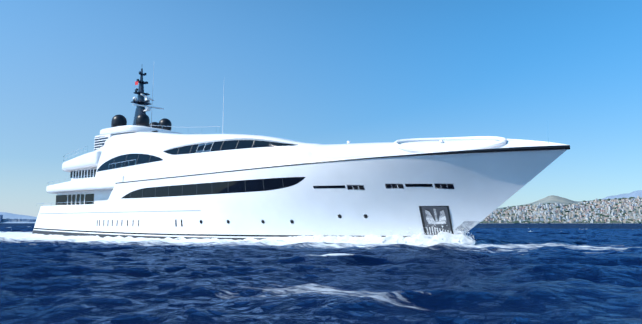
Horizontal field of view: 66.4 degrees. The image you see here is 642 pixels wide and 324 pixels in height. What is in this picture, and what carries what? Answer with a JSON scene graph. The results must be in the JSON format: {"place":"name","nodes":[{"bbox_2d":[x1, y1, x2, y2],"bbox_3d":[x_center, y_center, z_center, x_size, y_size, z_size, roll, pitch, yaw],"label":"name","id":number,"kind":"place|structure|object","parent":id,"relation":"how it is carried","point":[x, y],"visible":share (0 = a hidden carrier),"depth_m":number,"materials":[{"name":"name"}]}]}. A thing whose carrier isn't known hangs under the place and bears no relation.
{"place":"outdoors","nodes":[
{"label":"outdoors","id":0,"kind":"place"},
{"bbox_2d":[0,226,641,323],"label":"sea","id":1,"kind":"structure","parent":0,"point":[539,276],"depth_m":16.60,"materials":[{"name":"liquid"}]},
{"bbox_2d":[25,224,477,245],"bbox_3d":[-14.675,8.600,61.551,67.598,2.840,17.282,-5,-8,33],"label":"bow wave foam","id":2,"kind":"object","parent":1,"relation":"on","point":[420,239],"visible":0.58,"depth_m":45.23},
{"bbox_2d":[33,149,566,237],"bbox_3d":[-10.213,6.026,58.918,72.720,9.600,12.100,-5,-8,33],"label":"yacht hull","id":3,"kind":"object","parent":1,"relation":"on","point":[486,184],"visible":0.81,"depth_m":46.80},
{"bbox_2d":[46,125,180,204],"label":"aft decks","id":4,"kind":"object","parent":3,"relation":"on","point":[77,190],"visible":0.42,"depth_m":67.77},
{"bbox_2d":[97,138,453,226],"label":"windows","id":5,"kind":"structure","parent":3,"relation":"attached to","point":[128,160],"depth_m":53.86,"materials":[{"name":"black glass"}]},
{"bbox_2d":[32,145,569,239],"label":"hull trim","id":6,"kind":"structure","parent":3,"relation":"attached to","point":[439,217],"depth_m":44.24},
{"bbox_2d":[95,132,566,181],"bbox_3d":[-4.112,-1.809,55.854,58.080,7.313,11.980,-5,-8,33],"label":"yacht superstructure","id":7,"kind":"object","parent":3,"relation":"on","point":[156,144],"visible":0.71,"depth_m":51.94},
{"bbox_2d":[36,68,548,205],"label":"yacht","id":8,"kind":"object","parent":7,"relation":"attached to","point":[141,117],"visible":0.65,"depth_m":69.90,"materials":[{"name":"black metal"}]},
{"bbox_2d":[0,190,641,222],"bbox_3d":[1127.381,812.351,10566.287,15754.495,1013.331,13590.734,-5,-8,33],"label":"coast hills","id":9,"kind":"structure","parent":0,"point":[551,199],"depth_m":5574.19,"materials":[{"name":"grey stone"}]},
{"bbox_2d":[0,196,641,222],"bbox_3d":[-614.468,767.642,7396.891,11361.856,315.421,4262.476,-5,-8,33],"label":"coast city","id":10,"kind":"object","parent":9,"relation":"on","point":[609,205],"visible":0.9,"depth_m":5026.21,"materials":[{"name":"white concrete"}]},
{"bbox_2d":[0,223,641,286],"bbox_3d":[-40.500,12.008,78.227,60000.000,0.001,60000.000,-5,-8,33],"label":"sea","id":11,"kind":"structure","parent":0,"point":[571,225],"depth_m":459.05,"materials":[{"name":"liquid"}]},
{"bbox_2d":[0,0,641,216],"label":"sky","id":12,"kind":"structure","parent":0,"point":[306,71],"materials":[{"name":"blue"}]}
]}

